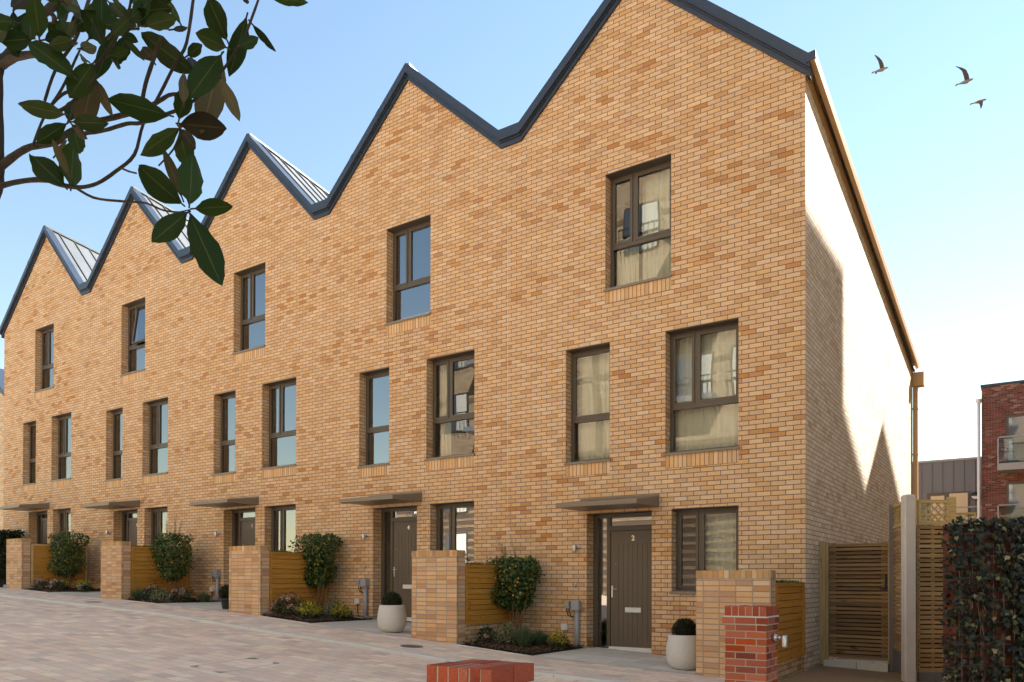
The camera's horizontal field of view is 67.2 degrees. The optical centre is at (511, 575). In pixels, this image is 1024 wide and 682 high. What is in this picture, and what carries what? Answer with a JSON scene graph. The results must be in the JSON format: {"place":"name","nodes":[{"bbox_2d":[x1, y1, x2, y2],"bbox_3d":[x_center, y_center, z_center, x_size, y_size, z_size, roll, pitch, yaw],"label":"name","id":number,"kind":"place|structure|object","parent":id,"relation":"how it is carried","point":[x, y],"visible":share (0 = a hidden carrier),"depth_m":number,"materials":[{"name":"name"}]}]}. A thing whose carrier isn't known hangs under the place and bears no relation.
{"place":"outdoors","nodes":[
{"label":"outdoors","id":0,"kind":"place"},
{"bbox_2d":[0,0,307,285],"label":"magnolia tree","id":1,"kind":"object","parent":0,"point":[206,87],"visible":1,"depth_m":1.98,"materials":[{"name":"green plant"}]},
{"bbox_2d":[0,596,585,681],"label":"road","id":2,"kind":"structure","parent":0,"point":[42,641],"depth_m":10.67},
{"bbox_2d":[190,657,278,672],"bbox_3d":[-3.502,1.139,9.817,0.582,0.064,1.165,0,0,25],"label":"manhole cover","id":3,"kind":"object","parent":2,"relation":"on","point":[194,666],"visible":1,"depth_m":9.70,"materials":[{"name":"metal"}]},
{"bbox_2d":[0,584,695,673],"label":"paving slabs","id":4,"kind":"structure","parent":0,"point":[626,658],"depth_m":12.81,"materials":[{"name":"grey concrete"}]},
{"bbox_2d":[0,579,4,586],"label":"plant pot","id":5,"kind":"object","parent":4,"relation":"on","point":[1,582],"visible":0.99,"depth_m":22.56,"materials":[{"name":"black plastic"}]},
{"bbox_2d":[0,569,5,578],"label":"box ball","id":6,"kind":"object","parent":5,"relation":"in","point":[2,574],"visible":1,"depth_m":22.58,"materials":[{"name":"green plant"}]},
{"bbox_2d":[220,598,228,608],"bbox_3d":[-6.278,0.623,16.975,0.284,0.235,0.284,0,0,34],"label":"plant pot","id":7,"kind":"object","parent":4,"relation":"on","point":[225,603],"visible":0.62,"depth_m":16.87,"materials":[{"name":"black plastic"}]},
{"bbox_2d":[218,584,228,597],"bbox_3d":[-6.279,0.413,16.977,0.373,0.431,0.373,0,0,34],"label":"box ball","id":8,"kind":"object","parent":7,"relation":"in","point":[224,591],"visible":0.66,"depth_m":16.86,"materials":[{"name":"green plant"}]},
{"bbox_2d":[377,605,406,631],"bbox_3d":[-2.217,0.794,14.231,0.540,0.497,0.540,0,0,34],"label":"round planter","id":9,"kind":"object","parent":4,"relation":"on","point":[391,618],"visible":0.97,"depth_m":14.02,"materials":[{"name":"white ceramic"}]},
{"bbox_2d":[382,592,401,604],"bbox_3d":[-2.216,0.516,14.232,0.391,0.452,0.402,0,0,34],"label":"box ball","id":10,"kind":"object","parent":9,"relation":"in","point":[391,598],"visible":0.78,"depth_m":14.13,"materials":[{"name":"green plant"}]},
{"bbox_2d":[666,634,695,669],"bbox_3d":[2.501,1.104,11.139,0.540,0.497,0.540,0,0,34],"label":"round planter","id":11,"kind":"object","parent":4,"relation":"on","point":[680,652],"visible":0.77,"depth_m":10.92,"materials":[{"name":"white ceramic"}]},
{"bbox_2d":[671,617,695,635],"bbox_3d":[2.502,0.826,11.146,0.388,0.452,0.390,0,0,34],"label":"box ball","id":12,"kind":"object","parent":11,"relation":"in","point":[686,626],"visible":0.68,"depth_m":11.04,"materials":[{"name":"green plant"}]},
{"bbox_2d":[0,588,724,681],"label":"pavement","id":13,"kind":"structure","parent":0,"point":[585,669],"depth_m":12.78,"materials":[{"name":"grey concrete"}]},
{"bbox_2d":[399,644,423,648],"bbox_3d":[-1.617,1.144,12.350,0.382,0.054,0.382,0,0,-11],"label":"drain cover","id":14,"kind":"object","parent":13,"relation":"on","point":[410,646],"visible":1,"depth_m":12.32,"materials":[{"name":"metal"}]},
{"bbox_2d":[77,595,695,674],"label":"ground","id":15,"kind":"structure","parent":0,"point":[602,637],"depth_m":15.95,"materials":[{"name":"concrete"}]},
{"bbox_2d":[0,369,3,529],"bbox_3d":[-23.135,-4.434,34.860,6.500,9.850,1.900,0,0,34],"label":"neighbour house","id":16,"kind":"structure","parent":15,"relation":"on","point":[1,437],"depth_m":32.96,"materials":[{"name":"beige brick"}]},
{"bbox_2d":[0,528,24,583],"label":"hedge","id":17,"kind":"object","parent":15,"relation":"on","point":[8,534],"visible":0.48,"depth_m":24.53,"materials":[{"name":"green plant"}]},
{"bbox_2d":[6,538,87,589],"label":"bin store","id":18,"kind":"structure","parent":15,"relation":"on","point":[27,563],"depth_m":21.95,"materials":[{"name":"brick"}]},
{"bbox_2d":[0,225,99,578],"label":"terraced house","id":19,"kind":"structure","parent":15,"relation":"on","point":[42,327],"depth_m":24.87,"materials":[{"name":"brick"}]},
{"bbox_2d":[21,423,35,485],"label":"window","id":20,"kind":"structure","parent":19,"relation":"in","point":[31,460],"depth_m":25.66,"materials":[{"name":"brown metal"}]},
{"bbox_2d":[33,328,53,392],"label":"window","id":21,"kind":"structure","parent":19,"relation":"in","point":[49,366],"depth_m":25.04,"materials":[{"name":"brown metal"}]},
{"bbox_2d":[42,521,46,543],"bbox_3d":[-15.055,-0.766,25.081,0.868,2.035,0.050,0,0,34],"label":"door","id":22,"kind":"structure","parent":19,"relation":"in","point":[44,528],"depth_m":25.23,"materials":[{"name":"brown metal"}]},
{"bbox_2d":[50,415,70,481],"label":"window","id":23,"kind":"structure","parent":19,"relation":"in","point":[66,454],"depth_m":24.38,"materials":[{"name":"brown metal"}]},
{"bbox_2d":[59,509,70,543],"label":"window","id":24,"kind":"structure","parent":19,"relation":"in","point":[66,512],"depth_m":24.33,"materials":[{"name":"brown metal"}]},
{"bbox_2d":[81,186,189,588],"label":"terraced house","id":25,"kind":"structure","parent":15,"relation":"on","point":[134,377],"depth_m":22.01,"materials":[{"name":"brick"}]},
{"bbox_2d":[104,410,122,481],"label":"window","id":26,"kind":"structure","parent":25,"relation":"in","point":[115,453],"depth_m":22.76,"materials":[{"name":"brown metal"}]},
{"bbox_2d":[120,302,144,376],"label":"window","id":27,"kind":"structure","parent":25,"relation":"in","point":[135,340],"depth_m":22.15,"materials":[{"name":"brown metal"}]},
{"bbox_2d":[129,521,136,545],"bbox_3d":[-10.780,-0.556,22.188,0.868,2.035,0.057,0,0,34],"label":"door","id":28,"kind":"structure","parent":25,"relation":"in","point":[132,524],"depth_m":22.29,"materials":[{"name":"brown metal"}]},
{"bbox_2d":[141,400,167,476],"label":"window","id":29,"kind":"structure","parent":25,"relation":"in","point":[159,445],"depth_m":21.50,"materials":[{"name":"brown metal"}]},
{"bbox_2d":[151,508,167,546],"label":"window","id":30,"kind":"structure","parent":25,"relation":"in","point":[160,511],"depth_m":21.45,"materials":[{"name":"brown metal"}]},
{"bbox_2d":[101,541,188,599],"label":"bin store","id":31,"kind":"structure","parent":15,"relation":"on","point":[126,567],"depth_m":19.07,"materials":[{"name":"brick"}]},
{"bbox_2d":[183,133,328,600],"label":"terraced house","id":32,"kind":"structure","parent":15,"relation":"on","point":[252,401],"depth_m":19.09,"materials":[{"name":"brick"}]},
{"bbox_2d":[212,394,235,475],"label":"window","id":33,"kind":"structure","parent":32,"relation":"in","point":[223,443],"depth_m":19.87,"materials":[{"name":"brown metal"}]},
{"bbox_2d":[241,521,254,545],"bbox_3d":[-6.492,-0.346,19.290,0.868,2.035,0.057,0,0,34],"label":"door","id":34,"kind":"structure","parent":32,"relation":"in","point":[247,527],"depth_m":19.36,"materials":[{"name":"brown metal"}]},
{"bbox_2d":[232,268,265,354],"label":"window","id":35,"kind":"structure","parent":32,"relation":"in","point":[253,319],"depth_m":19.25,"materials":[{"name":"brown metal"}]},
{"bbox_2d":[260,381,295,469],"bbox_3d":[-5.486,-3.596,18.429,1.269,2.084,0.305,0,0,34],"label":"window","id":36,"kind":"structure","parent":32,"relation":"in","point":[282,433],"depth_m":18.60,"materials":[{"name":"brown metal"}]},
{"bbox_2d":[271,506,295,550],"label":"window","id":37,"kind":"structure","parent":32,"relation":"in","point":[283,509],"depth_m":18.54,"materials":[{"name":"brown metal"}]},
{"bbox_2d":[229,545,326,615],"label":"bin store","id":38,"kind":"structure","parent":15,"relation":"on","point":[262,578],"depth_m":16.17,"materials":[{"name":"brick"}]},
{"bbox_2d":[20,589,585,658],"bbox_3d":[-6.207,0.888,17.597,17.020,1.015,1.885,0,0,34],"label":"bed edging","id":39,"kind":"object","parent":15,"relation":"on","point":[360,620],"visible":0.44,"depth_m":15.06,"materials":[{"name":"concrete"}]},
{"bbox_2d":[24,588,100,591],"bbox_3d":[-12.626,0.415,21.958,1.480,0.097,1.830,0,0,34],"label":"mulch bed","id":40,"kind":"object","parent":39,"relation":"in","point":[64,590],"visible":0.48,"depth_m":21.48,"materials":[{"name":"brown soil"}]},
{"bbox_2d":[31,577,50,588],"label":"flowering shrub","id":41,"kind":"object","parent":40,"relation":"on","point":[40,581],"visible":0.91,"depth_m":21.67,"materials":[{"name":"pink plant"}]},
{"bbox_2d":[45,578,65,589],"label":"flowering shrub","id":42,"kind":"object","parent":40,"relation":"on","point":[59,583],"visible":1,"depth_m":21.43,"materials":[{"name":"pink plant"}]},
{"bbox_2d":[53,578,70,588],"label":"golden shrub","id":43,"kind":"object","parent":40,"relation":"on","point":[67,584],"visible":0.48,"depth_m":21.84,"materials":[{"name":"green plant"}]},
{"bbox_2d":[46,524,90,585],"bbox_3d":[-12.768,-0.613,22.168,1.265,2.129,1.106,0,0,34],"label":"evergreen shrub","id":44,"kind":"object","parent":40,"relation":"on","point":[65,569],"visible":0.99,"depth_m":22.01,"materials":[{"name":"green plant"}]},
{"bbox_2d":[72,580,93,589],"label":"golden shrub","id":45,"kind":"object","parent":40,"relation":"on","point":[84,582],"visible":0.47,"depth_m":21.77,"materials":[{"name":"green plant"}]},
{"bbox_2d":[76,583,92,591],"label":"flowering shrub","id":46,"kind":"object","parent":40,"relation":"on","point":[85,587],"visible":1,"depth_m":21.30,"materials":[{"name":"green plant"}]},
{"bbox_2d":[125,597,220,602],"bbox_3d":[-8.359,0.613,19.075,1.480,0.099,1.830,0,0,34],"label":"mulch bed","id":47,"kind":"object","parent":39,"relation":"in","point":[170,600],"visible":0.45,"depth_m":18.55,"materials":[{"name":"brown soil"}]},
{"bbox_2d":[129,587,147,598],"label":"lavender plant","id":48,"kind":"object","parent":47,"relation":"on","point":[136,594],"visible":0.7,"depth_m":18.82,"materials":[{"name":"green plant"}]},
{"bbox_2d":[140,583,165,598],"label":"dark shrub","id":49,"kind":"object","parent":47,"relation":"on","point":[149,589],"visible":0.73,"depth_m":18.73,"materials":[{"name":"green plant"}]},
{"bbox_2d":[148,586,169,599],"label":"variegated shrub","id":50,"kind":"object","parent":47,"relation":"on","point":[165,593],"visible":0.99,"depth_m":18.52,"materials":[{"name":"green plant"}]},
{"bbox_2d":[149,514,197,598],"bbox_3d":[-8.428,-0.453,19.282,1.223,2.205,1.081,0,0,34],"label":"evergreen shrub","id":51,"kind":"object","parent":47,"relation":"on","point":[168,574],"visible":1,"depth_m":19.12,"materials":[{"name":"green plant"}]},
{"bbox_2d":[168,585,195,601],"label":"flowering shrub","id":52,"kind":"object","parent":47,"relation":"on","point":[176,593],"visible":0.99,"depth_m":18.45,"materials":[{"name":"green plant"}]},
{"bbox_2d":[194,592,213,601],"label":"lavender plant","id":53,"kind":"object","parent":47,"relation":"on","point":[203,596],"visible":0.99,"depth_m":18.86,"materials":[{"name":"green plant"}]},
{"bbox_2d":[262,611,373,622],"bbox_3d":[-4.030,0.876,16.148,1.480,0.131,1.830,0,0,34],"label":"mulch bed","id":54,"kind":"object","parent":39,"relation":"in","point":[353,619],"visible":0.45,"depth_m":15.62,"materials":[{"name":"brown wood"}]},
{"bbox_2d":[270,592,306,614],"bbox_3d":[-4.644,0.595,16.064,0.787,0.558,0.829,0,0,-20],"label":"flowering shrub","id":55,"kind":"object","parent":54,"relation":"on","point":[280,599],"visible":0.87,"depth_m":15.94,"materials":[{"name":"pink plant"}]},
{"bbox_2d":[296,598,323,617],"bbox_3d":[-4.109,0.688,15.656,0.539,0.461,0.533,0,0,34],"label":"golden shrub","id":56,"kind":"object","parent":54,"relation":"on","point":[309,610],"visible":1,"depth_m":15.59,"materials":[{"name":"yellow plant"}]},
{"bbox_2d":[288,530,344,612],"bbox_3d":[-4.160,-0.070,16.759,1.268,1.900,1.137,0,0,34],"label":"evergreen shrub","id":57,"kind":"object","parent":54,"relation":"on","point":[324,557],"visible":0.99,"depth_m":16.66,"materials":[{"name":"green plant"}]},
{"bbox_2d":[320,597,343,614],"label":"variegated shrub","id":58,"kind":"object","parent":54,"relation":"on","point":[327,608],"visible":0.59,"depth_m":16.31,"materials":[{"name":"green plant"}]},
{"bbox_2d":[330,600,353,618],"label":"golden shrub","id":59,"kind":"object","parent":54,"relation":"on","point":[347,613],"visible":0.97,"depth_m":15.86,"materials":[{"name":"green plant"}]},
{"bbox_2d":[353,614,375,618],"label":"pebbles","id":60,"kind":"object","parent":54,"relation":"on","point":[363,616],"visible":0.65,"depth_m":16.45,"materials":[{"name":"grey gravel"}]},
{"bbox_2d":[460,637,584,655],"bbox_3d":[0.208,1.208,13.283,1.480,0.138,1.830,0,0,34],"label":"mulch bed","id":61,"kind":"object","parent":39,"relation":"in","point":[529,653],"visible":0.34,"depth_m":12.81,"materials":[{"name":"brown wood"}]},
{"bbox_2d":[475,624,497,641],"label":"flowering shrub","id":62,"kind":"object","parent":61,"relation":"on","point":[483,627],"visible":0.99,"depth_m":13.16,"materials":[{"name":"green plant"}]},
{"bbox_2d":[493,621,518,642],"bbox_3d":[-0.040,0.998,13.175,0.470,0.451,0.477,1,-1,-44],"label":"variegated shrub","id":63,"kind":"object","parent":61,"relation":"on","point":[505,633],"visible":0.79,"depth_m":13.15,"materials":[{"name":"green plant"}]},
{"bbox_2d":[485,537,544,637],"bbox_3d":[0.034,0.259,14.070,1.103,1.913,1.157,0,0,15],"label":"evergreen shrub","id":64,"kind":"object","parent":61,"relation":"on","point":[516,588],"visible":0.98,"depth_m":13.75,"materials":[{"name":"green plant"}]},
{"bbox_2d":[509,624,535,646],"bbox_3d":[0.191,1.008,12.967,0.502,0.415,0.536,0,0,34],"label":"lavender plant","id":65,"kind":"object","parent":61,"relation":"on","point":[523,638],"visible":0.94,"depth_m":12.88,"materials":[{"name":"green plant"}]},
{"bbox_2d":[531,628,550,644],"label":"lavender plant","id":66,"kind":"object","parent":61,"relation":"on","point":[540,638],"visible":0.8,"depth_m":13.26,"materials":[{"name":"green plant"}]},
{"bbox_2d":[547,628,570,648],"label":"golden shrub","id":67,"kind":"object","parent":61,"relation":"on","point":[552,640],"visible":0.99,"depth_m":13.10,"materials":[{"name":"green plant"}]},
{"bbox_2d":[0,594,625,681],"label":"kerb","id":68,"kind":"structure","parent":15,"relation":"on","point":[536,672],"depth_m":12.79,"materials":[{"name":"concrete"}]},
{"bbox_2d":[318,63,510,620],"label":"terraced house","id":69,"kind":"structure","parent":15,"relation":"on","point":[413,426],"depth_m":16.18,"materials":[{"name":"brick"}]},
{"bbox_2d":[357,371,389,467],"bbox_3d":[-2.909,-3.382,16.687,0.926,2.084,0.305,0,0,34],"label":"window","id":70,"kind":"structure","parent":69,"relation":"in","point":[369,430],"depth_m":16.94,"materials":[{"name":"brown metal"}]},
{"bbox_2d":[392,521,416,620],"bbox_3d":[-2.209,-0.091,16.345,0.936,2.115,0.140,0,0,34],"label":"door","id":71,"kind":"structure","parent":69,"relation":"in","point":[404,533],"depth_m":16.42,"materials":[{"name":"wood"}]},
{"bbox_2d":[384,221,430,325],"bbox_3d":[-2.105,-6.348,16.170,1.261,2.065,0.305,0,0,34],"label":"window","id":72,"kind":"structure","parent":69,"relation":"in","point":[410,283],"depth_m":16.33,"materials":[{"name":"brown metal"}]},
{"bbox_2d":[424,354,474,460],"bbox_3d":[-1.129,-3.385,15.594,1.269,2.084,0.487,0,0,34],"label":"window","id":73,"kind":"structure","parent":69,"relation":"in","point":[447,366],"depth_m":15.88,"materials":[{"name":"brown metal"}]},
{"bbox_2d":[436,503,473,549],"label":"window","id":74,"kind":"structure","parent":69,"relation":"in","point":[452,508],"depth_m":15.63,"materials":[{"name":"brown metal"}]},
{"bbox_2d":[412,550,516,644],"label":"bin store","id":75,"kind":"structure","parent":15,"relation":"on","point":[446,595],"depth_m":13.27,"materials":[{"name":"brick"}]},
{"bbox_2d":[427,659,536,681],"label":"gate pier","id":76,"kind":"structure","parent":15,"relation":"on","point":[473,670],"depth_m":4.39,"materials":[{"name":"red brick"}]},
{"bbox_2d":[507,0,924,670],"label":"terraced house","id":77,"kind":"structure","parent":15,"relation":"on","point":[713,360],"depth_m":13.15,"materials":[{"name":"brick"}]},
{"bbox_2d":[564,347,610,464],"bbox_3d":[1.455,-3.027,13.848,0.926,2.084,0.489,0,0,34],"label":"window","id":78,"kind":"structure","parent":77,"relation":"in","point":[593,419],"depth_m":14.05,"materials":[{"name":"brown metal"}]},
{"bbox_2d":[607,530,651,652],"bbox_3d":[2.103,0.274,13.430,0.936,2.115,0.140,0,0,34],"label":"door","id":79,"kind":"structure","parent":77,"relation":"in","point":[631,551],"depth_m":13.46,"materials":[{"name":"brown wood"}]},
{"bbox_2d":[603,161,671,291],"bbox_3d":[2.259,-5.994,13.330,1.261,2.065,0.488,0,0,34],"label":"window","id":80,"kind":"structure","parent":77,"relation":"in","point":[655,240],"depth_m":13.42,"materials":[{"name":"brown metal"}]},
{"bbox_2d":[663,322,739,455],"bbox_3d":[3.185,-3.031,12.679,1.269,2.084,0.488,0,0,34],"label":"window","id":81,"kind":"structure","parent":77,"relation":"in","point":[704,363],"depth_m":12.81,"materials":[{"name":"brown metal"}]},
{"bbox_2d":[669,507,738,593],"bbox_3d":[3.223,-0.400,12.628,1.159,1.410,0.485,0,0,34],"label":"window","id":82,"kind":"structure","parent":77,"relation":"in","point":[717,529],"depth_m":12.72,"materials":[{"name":"brown metal"}]},
{"bbox_2d":[696,570,804,680],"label":"bin store","id":83,"kind":"structure","parent":15,"relation":"on","point":[717,592],"depth_m":10.49,"materials":[{"name":"brick"}]},
{"bbox_2d":[722,605,779,681],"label":"gate pier","id":84,"kind":"structure","parent":15,"relation":"on","point":[751,650],"depth_m":8.23,"materials":[{"name":"red brick"}]},
{"bbox_2d":[771,634,787,647],"bbox_3d":[2.863,0.698,8.231,0.164,0.136,0.076,0,0,34],"label":"pier lamp","id":85,"kind":"object","parent":84,"relation":"attached to","point":[783,639],"visible":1,"depth_m":8.19,"materials":[{"name":"metal"}]},
{"bbox_2d":[889,494,955,681],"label":"slatted fence","id":86,"kind":"object","parent":15,"relation":"on","point":[920,648],"visible":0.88,"depth_m":10.77,"materials":[{"name":"brown wood"}]},
{"bbox_2d":[819,540,888,663],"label":"timber gate","id":87,"kind":"structure","parent":86,"relation":"attached to","point":[853,600],"depth_m":12.04,"materials":[{"name":"brown wood"}]},
{"bbox_2d":[918,456,981,522],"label":"zinc clad building","id":88,"kind":"structure","parent":15,"relation":"on","point":[942,479],"depth_m":35.77,"materials":[{"name":"grey metal"}]},
{"bbox_2d":[927,491,968,522],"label":"window","id":89,"kind":"structure","parent":88,"relation":"in","point":[962,498],"depth_m":35.63,"materials":[{"name":"brown metal"}]},
{"bbox_2d":[937,516,1023,681],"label":"ivy wall","id":90,"kind":"structure","parent":15,"relation":"on","point":[982,620],"depth_m":7.32,"materials":[{"name":"green plant"}]},
{"bbox_2d":[976,380,1023,523],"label":"brick apartment block","id":91,"kind":"structure","parent":15,"relation":"on","point":[1003,450],"depth_m":32.56,"materials":[{"name":"red brick"}]},
{"bbox_2d":[1006,414,1023,462],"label":"window","id":92,"kind":"structure","parent":91,"relation":"in","point":[1014,423],"depth_m":32.28,"materials":[{"name":"glass"}]},
{"bbox_2d":[1006,481,1023,523],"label":"window","id":93,"kind":"structure","parent":91,"relation":"in","point":[1014,490],"depth_m":32.28,"materials":[{"name":"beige glass"}]},
{"bbox_2d":[0,0,1023,460],"label":"sky","id":94,"kind":"structure","parent":0,"point":[940,175],"materials":[{"name":"blue"}]},
{"bbox_2d":[778,633,942,681],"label":"path","id":95,"kind":"structure","parent":0,"point":[821,673],"depth_m":11.06,"materials":[{"name":"concrete"}]},
{"bbox_2d":[824,658,888,671],"bbox_3d":[5.384,1.397,12.013,0.920,0.125,0.360,0,0,34],"label":"gate step","id":96,"kind":"object","parent":95,"relation":"on","point":[881,666],"visible":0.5,"depth_m":11.87,"materials":[{"name":"grey concrete"}]},
{"bbox_2d":[916,512,976,523],"bbox_3d":[8.328,0.063,14.964,1.214,2.530,0.047,0,0,34],"label":"lattice fence","id":97,"kind":"object","parent":95,"relation":"on","point":[974,514],"visible":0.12,"depth_m":14.74,"materials":[{"name":"brown wood"}]},
{"bbox_2d":[872,55,887,73],"bbox_3d":[11.853,-16.522,25.047,0.591,0.459,0.468,0,0,-31],"label":"bird","id":98,"kind":"object","parent":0,"point":[882,67],"visible":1,"depth_m":24.95},
{"bbox_2d":[955,66,972,85],"bbox_3d":[14.575,-16.130,24.996,0.759,0.486,0.359,0,0,-25],"label":"bird","id":99,"kind":"object","parent":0,"point":[966,76],"visible":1,"depth_m":24.93},
{"bbox_2d":[970,99,985,108],"bbox_3d":[15.218,-15.288,25.020,0.713,0.522,0.315,0,0,-23],"label":"bird","id":100,"kind":"object","parent":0,"point":[980,102],"visible":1,"depth_m":24.96}
]}

